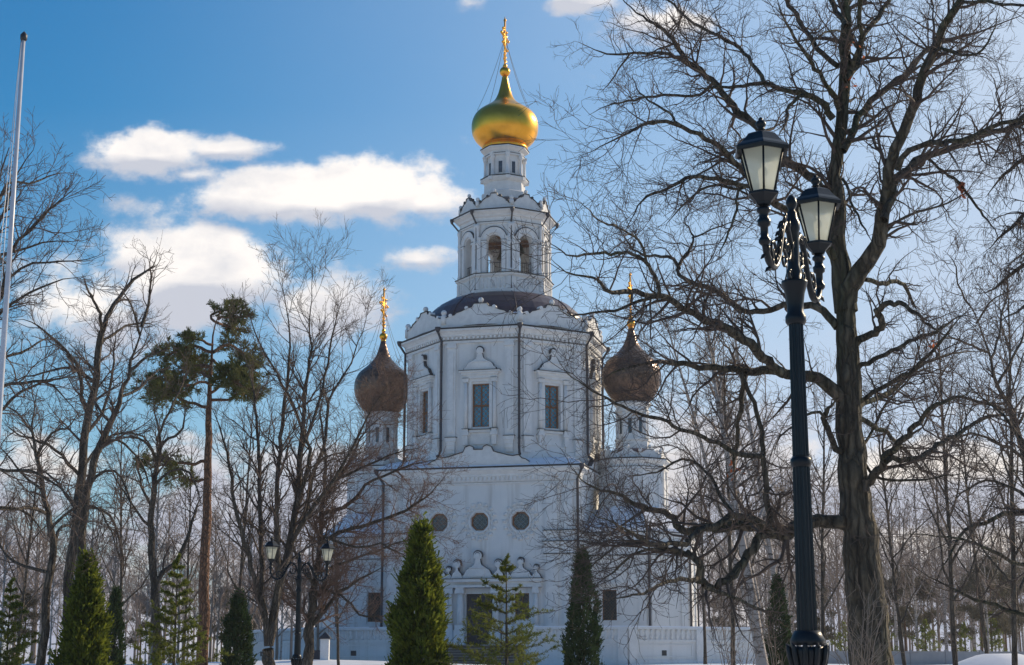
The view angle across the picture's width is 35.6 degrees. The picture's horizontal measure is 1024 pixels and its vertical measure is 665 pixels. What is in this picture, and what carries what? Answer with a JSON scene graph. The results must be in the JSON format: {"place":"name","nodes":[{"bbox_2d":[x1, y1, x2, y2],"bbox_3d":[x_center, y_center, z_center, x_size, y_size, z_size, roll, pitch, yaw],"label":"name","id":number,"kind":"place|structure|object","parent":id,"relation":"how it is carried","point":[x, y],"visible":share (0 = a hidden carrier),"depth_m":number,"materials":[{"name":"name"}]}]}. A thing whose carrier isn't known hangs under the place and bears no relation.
{"place":"outdoors","nodes":[
{"label":"outdoors","id":0,"kind":"place"},
{"bbox_2d":[0,0,1023,662],"label":"sky","id":1,"kind":"structure","parent":0,"point":[205,121],"materials":[{"name":"blue"}]},
{"bbox_2d":[22,653,1023,664],"bbox_3d":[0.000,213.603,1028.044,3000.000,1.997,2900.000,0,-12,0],"label":"ground","id":2,"kind":"structure","parent":0,"point":[993,659],"depth_m":79.68,"materials":[{"name":"white snow"}]},
{"bbox_2d":[0,31,26,440],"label":"flagpole","id":3,"kind":"object","parent":2,"relation":"on","point":[23,37],"visible":1,"depth_m":18.64,"materials":[{"name":"metal"}]},
{"bbox_2d":[0,490,28,661],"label":"birch tree","id":4,"kind":"object","parent":2,"relation":"on","point":[4,571],"visible":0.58,"depth_m":90.66,"materials":[{"name":"brown plant"}]},
{"bbox_2d":[0,462,44,605],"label":"bare tree","id":5,"kind":"object","parent":2,"relation":"on","point":[13,534],"visible":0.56,"depth_m":95.96,"materials":[{"name":"plant"}]},
{"bbox_2d":[6,587,41,659],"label":"pine tree","id":6,"kind":"object","parent":2,"relation":"on","point":[33,615],"visible":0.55,"depth_m":118.12,"materials":[{"name":"plant"}]},
{"bbox_2d":[0,577,53,664],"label":"young spruce","id":7,"kind":"object","parent":2,"relation":"on","point":[8,634],"visible":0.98,"depth_m":44.22,"materials":[{"name":"green plant"}]},
{"bbox_2d":[0,487,60,654],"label":"bare tree","id":8,"kind":"object","parent":2,"relation":"on","point":[19,574],"visible":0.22,"depth_m":126.46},
{"bbox_2d":[0,465,61,600],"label":"birch tree","id":9,"kind":"object","parent":2,"relation":"on","point":[22,518],"visible":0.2,"depth_m":144.52,"materials":[{"name":"brown plant"}]},
{"bbox_2d":[8,496,68,663],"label":"bare tree","id":10,"kind":"object","parent":2,"relation":"on","point":[35,584],"visible":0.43,"depth_m":123.23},
{"bbox_2d":[0,397,80,664],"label":"bare tree","id":11,"kind":"object","parent":2,"relation":"on","point":[29,544],"visible":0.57,"depth_m":61.76,"materials":[{"name":"brown plant"}]},
{"bbox_2d":[10,490,70,663],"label":"bare tree","id":12,"kind":"object","parent":2,"relation":"on","point":[34,656],"visible":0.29,"depth_m":138.88,"materials":[{"name":"plant"}]},
{"bbox_2d":[29,547,65,663],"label":"birch tree","id":13,"kind":"object","parent":2,"relation":"on","point":[51,609],"visible":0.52,"depth_m":85.61,"materials":[{"name":"plant"}]},
{"bbox_2d":[21,483,73,652],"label":"birch tree","id":14,"kind":"object","parent":2,"relation":"on","point":[40,627],"visible":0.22,"depth_m":142.86,"materials":[{"name":"brown plant"}]},
{"bbox_2d":[0,106,152,565],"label":"linden tree","id":15,"kind":"object","parent":2,"relation":"on","point":[37,221],"visible":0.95,"depth_m":30.97,"materials":[{"name":"brown plant"}]},
{"bbox_2d":[0,346,152,664],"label":"linden tree","id":16,"kind":"object","parent":2,"relation":"on","point":[45,619],"visible":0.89,"depth_m":39.59,"materials":[{"name":"brown plant"}]},
{"bbox_2d":[47,544,118,664],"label":"thuja shrub","id":17,"kind":"object","parent":2,"relation":"on","point":[87,625],"visible":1,"depth_m":39.12,"materials":[{"name":"green plant"}]},
{"bbox_2d":[47,472,132,595],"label":"bare tree","id":18,"kind":"object","parent":2,"relation":"on","point":[92,543],"visible":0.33,"depth_m":88.47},
{"bbox_2d":[0,232,182,622],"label":"linden tree","id":19,"kind":"object","parent":2,"relation":"on","point":[85,428],"visible":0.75,"depth_m":45.74,"materials":[{"name":"brown plant"}]},
{"bbox_2d":[103,584,128,664],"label":"thuja shrub","id":20,"kind":"object","parent":2,"relation":"on","point":[119,627],"visible":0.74,"depth_m":58.90,"materials":[{"name":"green plant"}]},
{"bbox_2d":[93,510,144,617],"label":"bare tree","id":21,"kind":"object","parent":2,"relation":"on","point":[113,571],"visible":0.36,"depth_m":94.45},
{"bbox_2d":[53,239,189,645],"bbox_3d":[-10.868,3.187,43.232,4.829,12.178,4.862,0,-12,0],"label":"linden tree","id":22,"kind":"object","parent":2,"relation":"on","point":[103,442],"visible":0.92,"depth_m":43.40,"materials":[{"name":"brown plant"}]},
{"bbox_2d":[110,555,150,659],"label":"bare tree","id":23,"kind":"object","parent":2,"relation":"on","point":[139,616],"visible":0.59,"depth_m":102.19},
{"bbox_2d":[122,593,150,660],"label":"pine tree","id":24,"kind":"object","parent":2,"relation":"on","point":[143,623],"visible":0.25,"depth_m":127.47,"materials":[{"name":"plant"}]},
{"bbox_2d":[86,407,187,656],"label":"bare tree","id":25,"kind":"object","parent":2,"relation":"on","point":[120,535],"visible":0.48,"depth_m":65.66,"materials":[{"name":"brown plant"}]},
{"bbox_2d":[104,545,169,663],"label":"bare tree","id":26,"kind":"object","parent":2,"relation":"on","point":[136,626],"visible":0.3,"depth_m":112.92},
{"bbox_2d":[106,494,201,663],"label":"bare tree","id":27,"kind":"object","parent":2,"relation":"on","point":[164,632],"visible":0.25,"depth_m":139.13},
{"bbox_2d":[129,474,183,663],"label":"birch tree","id":28,"kind":"object","parent":2,"relation":"on","point":[156,528],"visible":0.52,"depth_m":90.60,"materials":[{"name":"brown plant"}]},
{"bbox_2d":[126,464,186,663],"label":"birch tree","id":29,"kind":"object","parent":2,"relation":"on","point":[163,510],"visible":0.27,"depth_m":129.93,"materials":[{"name":"brown plant"}]},
{"bbox_2d":[87,344,233,664],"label":"linden tree","id":30,"kind":"object","parent":2,"relation":"on","point":[155,579],"visible":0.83,"depth_m":49.97,"materials":[{"name":"brown plant"}]},
{"bbox_2d":[136,541,196,637],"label":"bare tree","id":31,"kind":"object","parent":2,"relation":"on","point":[160,585],"visible":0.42,"depth_m":85.51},
{"bbox_2d":[157,512,196,661],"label":"birch tree","id":32,"kind":"object","parent":2,"relation":"on","point":[175,528],"visible":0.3,"depth_m":124.00,"materials":[{"name":"brown plant"}]},
{"bbox_2d":[127,553,233,664],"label":"young spruce","id":33,"kind":"object","parent":2,"relation":"on","point":[172,650],"visible":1,"depth_m":39.30,"materials":[{"name":"green plant"}]},
{"bbox_2d":[146,526,221,662],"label":"bare tree","id":34,"kind":"object","parent":2,"relation":"on","point":[178,607],"visible":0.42,"depth_m":99.62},
{"bbox_2d":[136,423,234,659],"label":"bare tree","id":35,"kind":"object","parent":2,"relation":"on","point":[188,574],"visible":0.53,"depth_m":69.61,"materials":[{"name":"brown plant"}]},
{"bbox_2d":[146,511,241,623],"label":"bare tree","id":36,"kind":"object","parent":2,"relation":"on","point":[210,562],"visible":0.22,"depth_m":130.97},
{"bbox_2d":[124,294,273,664],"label":"pine tree","id":37,"kind":"object","parent":2,"relation":"on","point":[235,371],"visible":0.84,"depth_m":60.04,"materials":[{"name":"green plant"}]},
{"bbox_2d":[185,486,251,661],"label":"bare tree","id":38,"kind":"object","parent":2,"relation":"on","point":[211,617],"visible":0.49,"depth_m":107.43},
{"bbox_2d":[199,543,237,661],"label":"bare tree","id":39,"kind":"object","parent":2,"relation":"on","point":[218,590],"visible":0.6,"depth_m":94.20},
{"bbox_2d":[209,585,231,661],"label":"pine tree","id":40,"kind":"object","parent":2,"relation":"on","point":[221,626],"visible":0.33,"depth_m":137.65,"materials":[{"name":"plant"}]},
{"bbox_2d":[191,501,257,617],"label":"bare tree","id":41,"kind":"object","parent":2,"relation":"on","point":[227,545],"visible":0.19,"depth_m":147.78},
{"bbox_2d":[218,586,259,664],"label":"thuja shrub","id":42,"kind":"object","parent":2,"relation":"on","point":[239,630],"visible":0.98,"depth_m":58.72,"materials":[{"name":"green plant"}]},
{"bbox_2d":[223,501,271,660],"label":"birch tree","id":43,"kind":"object","parent":2,"relation":"on","point":[230,545],"visible":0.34,"depth_m":92.93,"materials":[{"name":"brown plant"}]},
{"bbox_2d":[195,370,316,655],"bbox_3d":[-9.909,7.462,63.491,5.339,12.873,4.462,3,-12,-14],"label":"bare tree","id":44,"kind":"object","parent":2,"relation":"on","point":[242,560],"visible":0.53,"depth_m":63.96,"materials":[{"name":"brown plant"}]},
{"bbox_2d":[251,524,328,659],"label":"bare tree","id":45,"kind":"object","parent":2,"relation":"on","point":[291,634],"visible":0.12,"depth_m":85.66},
{"bbox_2d":[263,536,335,664],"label":"street lamp","id":46,"kind":"object","parent":2,"relation":"on","point":[327,549],"visible":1,"depth_m":39.43,"materials":[{"name":"metal"}]},
{"bbox_2d":[255,506,343,659],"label":"bare tree","id":47,"kind":"object","parent":2,"relation":"on","point":[276,649],"visible":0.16,"depth_m":92.59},
{"bbox_2d":[194,209,406,664],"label":"ash tree","id":48,"kind":"object","parent":2,"relation":"on","point":[299,482],"visible":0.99,"depth_m":49.85,"materials":[{"name":"brown plant"}]},
{"bbox_2d":[319,632,331,659],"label":"gate pillar","id":49,"kind":"structure","parent":2,"relation":"on","point":[325,638],"depth_m":82.21,"materials":[{"name":"paint"}]},
{"bbox_2d":[295,509,375,649],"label":"bare tree","id":50,"kind":"object","parent":2,"relation":"on","point":[317,625],"visible":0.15,"depth_m":96.37,"materials":[{"name":"plant"}]},
{"bbox_2d":[305,450,367,664],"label":"bare tree","id":51,"kind":"object","parent":2,"relation":"on","point":[338,656],"visible":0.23,"depth_m":69.01,"materials":[{"name":"brown plant"}]},
{"bbox_2d":[228,345,475,664],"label":"ash tree","id":52,"kind":"object","parent":2,"relation":"on","point":[328,586],"visible":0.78,"depth_m":53.75,"materials":[{"name":"brown plant"}]},
{"bbox_2d":[384,511,456,664],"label":"thuja shrub","id":53,"kind":"object","parent":2,"relation":"on","point":[418,633],"visible":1,"depth_m":34.18,"materials":[{"name":"green plant"}]},
{"bbox_2d":[423,645,522,664],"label":"stone steps","id":54,"kind":"structure","parent":2,"relation":"on","point":[457,653],"depth_m":92.81,"materials":[{"name":"stone"}]},
{"bbox_2d":[422,553,565,664],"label":"young spruce","id":55,"kind":"object","parent":2,"relation":"on","point":[514,639],"visible":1,"depth_m":34.42,"materials":[{"name":"green plant"}]},
{"bbox_2d":[315,18,699,644],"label":"orthodox church","id":56,"kind":"structure","parent":2,"relation":"on","point":[461,359],"depth_m":100.95,"materials":[{"name":"paint"}]},
{"bbox_2d":[368,593,379,621],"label":"window","id":57,"kind":"structure","parent":56,"relation":"in","point":[370,619],"depth_m":102.10,"materials":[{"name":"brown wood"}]},
{"bbox_2d":[472,513,487,530],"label":"window","id":58,"kind":"structure","parent":56,"relation":"in","point":[479,520],"depth_m":98.96,"materials":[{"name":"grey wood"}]},
{"bbox_2d":[467,594,492,644],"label":"door","id":59,"kind":"structure","parent":56,"relation":"in","point":[470,597],"depth_m":97.83,"materials":[{"name":"paint"}]},
{"bbox_2d":[473,384,488,426],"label":"window","id":60,"kind":"structure","parent":56,"relation":"in","point":[480,391],"depth_m":100.61,"materials":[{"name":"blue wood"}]},
{"bbox_2d":[513,512,528,529],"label":"window","id":61,"kind":"structure","parent":56,"relation":"in","point":[521,522],"depth_m":98.31,"materials":[{"name":"grey glass"}]},
{"bbox_2d":[545,385,557,428],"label":"window","id":62,"kind":"structure","parent":56,"relation":"in","point":[551,392],"depth_m":101.23,"materials":[{"name":"blue glass"}]},
{"bbox_2d":[603,590,616,619],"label":"window","id":63,"kind":"structure","parent":56,"relation":"in","point":[607,615],"depth_m":98.33,"materials":[{"name":"black glass"}]},
{"bbox_2d":[252,626,778,664],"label":"terrace","id":64,"kind":"structure","parent":2,"relation":"on","point":[673,645],"depth_m":93.89,"materials":[{"name":"paint"}]},
{"bbox_2d":[558,543,604,664],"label":"thuja shrub","id":65,"kind":"object","parent":2,"relation":"on","point":[581,644],"visible":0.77,"depth_m":48.98,"materials":[{"name":"green plant"}]},
{"bbox_2d":[613,280,752,627],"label":"birch tree","id":66,"kind":"object","parent":2,"relation":"on","point":[694,422],"visible":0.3,"depth_m":70.53,"materials":[{"name":"brown plant"}]},
{"bbox_2d":[660,429,750,663],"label":"bare tree","id":67,"kind":"object","parent":2,"relation":"on","point":[704,633],"visible":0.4,"depth_m":89.32,"materials":[{"name":"brown plant"}]},
{"bbox_2d":[662,236,793,661],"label":"birch tree","id":68,"kind":"object","parent":2,"relation":"on","point":[741,500],"visible":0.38,"depth_m":66.69,"materials":[{"name":"grey plant"}]},
{"bbox_2d":[670,295,790,664],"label":"birch tree","id":69,"kind":"object","parent":2,"relation":"on","point":[730,559],"visible":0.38,"depth_m":60.01,"materials":[{"name":"brown plant"}]},
{"bbox_2d":[453,0,1023,664],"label":"oak tree","id":70,"kind":"object","parent":2,"relation":"on","point":[861,560],"visible":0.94,"depth_m":24.64,"materials":[{"name":"brown plant"}]},
{"bbox_2d":[702,573,775,664],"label":"bare shrub","id":71,"kind":"object","parent":2,"relation":"on","point":[724,635],"visible":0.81,"depth_m":25.57,"materials":[{"name":"brown plant"}]},
{"bbox_2d":[670,339,814,664],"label":"birch tree","id":72,"kind":"object","parent":2,"relation":"on","point":[762,660],"visible":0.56,"depth_m":46.50,"materials":[{"name":"brown plant"}]},
{"bbox_2d":[670,215,837,629],"bbox_3d":[9.946,4.458,63.886,6.736,18.780,4.216,-5,-13,22],"label":"birch tree","id":73,"kind":"object","parent":2,"relation":"on","point":[770,551],"visible":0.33,"depth_m":64.49,"materials":[{"name":"grey plant"}]},
{"bbox_2d":[738,552,787,664],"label":"bare shrub","id":74,"kind":"object","parent":2,"relation":"on","point":[766,619],"visible":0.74,"depth_m":27.49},
{"bbox_2d":[762,571,793,664],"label":"thuja shrub","id":75,"kind":"object","parent":2,"relation":"on","point":[783,617],"visible":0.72,"depth_m":56.90,"materials":[{"name":"green plant"}]},
{"bbox_2d":[735,117,840,664],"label":"street lamp","id":76,"kind":"object","parent":2,"relation":"on","point":[760,153],"visible":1,"depth_m":11.38,"materials":[{"name":"metal"}]},
{"bbox_2d":[758,455,820,621],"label":"birch tree","id":77,"kind":"object","parent":2,"relation":"on","point":[786,590],"visible":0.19,"depth_m":109.08,"materials":[{"name":"brown plant"}]},
{"bbox_2d":[753,472,835,629],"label":"bare tree","id":78,"kind":"object","parent":2,"relation":"on","point":[783,559],"visible":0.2,"depth_m":121.81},
{"bbox_2d":[765,343,872,645],"bbox_3d":[10.912,6.537,57.529,4.254,12.904,4.080,-10,-16,41],"label":"bare tree","id":79,"kind":"object","parent":2,"relation":"on","point":[822,548],"visible":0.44,"depth_m":57.74,"materials":[{"name":"brown plant"}]},
{"bbox_2d":[816,584,838,643],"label":"pine tree","id":80,"kind":"object","parent":2,"relation":"on","point":[828,630],"visible":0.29,"depth_m":147.36,"materials":[{"name":"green plant"}]},
{"bbox_2d":[811,477,844,630],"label":"birch tree","id":81,"kind":"object","parent":2,"relation":"on","point":[819,585],"visible":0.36,"depth_m":118.87,"materials":[{"name":"brown plant"}]},
{"bbox_2d":[816,477,847,647],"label":"bare tree","id":82,"kind":"object","parent":2,"relation":"on","point":[839,538],"visible":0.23,"depth_m":113.68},
{"bbox_2d":[813,484,882,650],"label":"bare tree","id":83,"kind":"object","parent":2,"relation":"on","point":[836,552],"visible":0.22,"depth_m":126.96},
{"bbox_2d":[815,557,917,664],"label":"bare shrub","id":84,"kind":"object","parent":2,"relation":"on","point":[866,648],"visible":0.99,"depth_m":20.64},
{"bbox_2d":[835,402,958,664],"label":"bare tree","id":85,"kind":"object","parent":2,"relation":"on","point":[892,562],"visible":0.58,"depth_m":51.66,"materials":[{"name":"brown plant"}]},
{"bbox_2d":[874,464,919,650],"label":"birch tree","id":86,"kind":"object","parent":2,"relation":"on","point":[893,604],"visible":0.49,"depth_m":119.25,"materials":[{"name":"brown plant"}]},
{"bbox_2d":[885,566,928,650],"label":"pine tree","id":87,"kind":"object","parent":2,"relation":"on","point":[908,618],"visible":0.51,"depth_m":122.91,"materials":[{"name":"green plant"}]},
{"bbox_2d":[874,488,940,650],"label":"bare tree","id":88,"kind":"object","parent":2,"relation":"on","point":[899,547],"visible":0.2,"depth_m":174.26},
{"bbox_2d":[887,500,943,650],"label":"birch tree","id":89,"kind":"object","parent":2,"relation":"on","point":[915,607],"visible":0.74,"depth_m":110.93,"materials":[{"name":"brown plant"}]},
{"bbox_2d":[895,454,939,650],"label":"birch tree","id":90,"kind":"object","parent":2,"relation":"on","point":[915,520],"visible":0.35,"depth_m":168.26,"materials":[{"name":"brown plant"}]},
{"bbox_2d":[906,574,943,648],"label":"pine tree","id":91,"kind":"object","parent":2,"relation":"on","point":[928,613],"visible":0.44,"depth_m":132.75,"materials":[{"name":"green plant"}]},
{"bbox_2d":[908,618,942,650],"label":"spruce","id":92,"kind":"object","parent":2,"relation":"on","point":[929,637],"visible":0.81,"depth_m":108.99,"materials":[{"name":"green plant"}]},
{"bbox_2d":[828,650,1023,664],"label":"snow","id":93,"kind":"structure","parent":2,"relation":"on","point":[928,657],"depth_m":97.36,"materials":[{"name":"white snow"}]},
{"bbox_2d":[836,333,1023,630],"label":"maple tree","id":94,"kind":"object","parent":2,"relation":"on","point":[1017,511],"visible":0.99,"depth_m":22.20,"materials":[{"name":"brown plant"}]},
{"bbox_2d":[904,497,967,650],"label":"bare tree","id":95,"kind":"object","parent":2,"relation":"on","point":[938,611],"visible":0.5,"depth_m":129.90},
{"bbox_2d":[915,479,964,650],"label":"birch tree","id":96,"kind":"object","parent":2,"relation":"on","point":[945,610],"visible":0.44,"depth_m":123.56,"materials":[{"name":"brown plant"}]},
{"bbox_2d":[868,284,1023,664],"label":"bare tree","id":97,"kind":"object","parent":2,"relation":"on","point":[946,449],"visible":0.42,"depth_m":47.87,"materials":[{"name":"brown plant"}]},
{"bbox_2d":[926,541,969,650],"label":"bare tree","id":98,"kind":"object","parent":2,"relation":"on","point":[948,595],"visible":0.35,"depth_m":130.52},
{"bbox_2d":[894,226,1023,535],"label":"alder tree","id":99,"kind":"object","parent":2,"relation":"on","point":[996,442],"visible":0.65,"depth_m":34.45,"materials":[{"name":"brown plant"}]},
{"bbox_2d":[949,622,977,650],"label":"spruce","id":100,"kind":"object","parent":2,"relation":"on","point":[964,629],"visible":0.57,"depth_m":112.00,"materials":[{"name":"green plant"}]},
{"bbox_2d":[917,352,1023,653],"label":"birch tree","id":101,"kind":"object","parent":2,"relation":"on","point":[984,635],"visible":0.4,"depth_m":61.88,"materials":[{"name":"brown plant"}]},
{"bbox_2d":[942,484,1000,649],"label":"birch tree","id":102,"kind":"object","parent":2,"relation":"on","point":[969,564],"visible":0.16,"depth_m":133.85,"materials":[{"name":"brown plant"}]},
{"bbox_2d":[929,225,1023,664],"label":"bare tree","id":103,"kind":"object","parent":2,"relation":"on","point":[1014,552],"visible":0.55,"depth_m":44.13,"materials":[{"name":"brown plant"}]},
{"bbox_2d":[948,564,1010,650],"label":"pine tree","id":104,"kind":"object","parent":2,"relation":"on","point":[966,609],"visible":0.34,"depth_m":124.08,"materials":[{"name":"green plant"}]},
{"bbox_2d":[961,554,1010,649],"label":"pine tree","id":105,"kind":"object","parent":2,"relation":"on","point":[1002,626],"visible":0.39,"depth_m":116.35,"materials":[{"name":"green plant"}]},
{"bbox_2d":[962,530,1010,650],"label":"birch tree","id":106,"kind":"object","parent":2,"relation":"on","point":[986,598],"visible":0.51,"depth_m":113.23,"materials":[{"name":"plant"}]},
{"bbox_2d":[952,87,1023,348],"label":"tree","id":107,"kind":"object","parent":2,"relation":"on","point":[1019,222],"visible":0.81,"depth_m":27.30,"materials":[{"name":"plant"}]},
{"bbox_2d":[977,611,1007,650],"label":"spruce","id":108,"kind":"object","parent":2,"relation":"on","point":[994,642],"visible":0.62,"depth_m":114.94,"materials":[{"name":"green plant"}]},
{"bbox_2d":[987,571,1023,649],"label":"pine tree","id":109,"kind":"object","parent":2,"relation":"on","point":[1020,620],"visible":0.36,"depth_m":127.99,"materials":[{"name":"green plant"}]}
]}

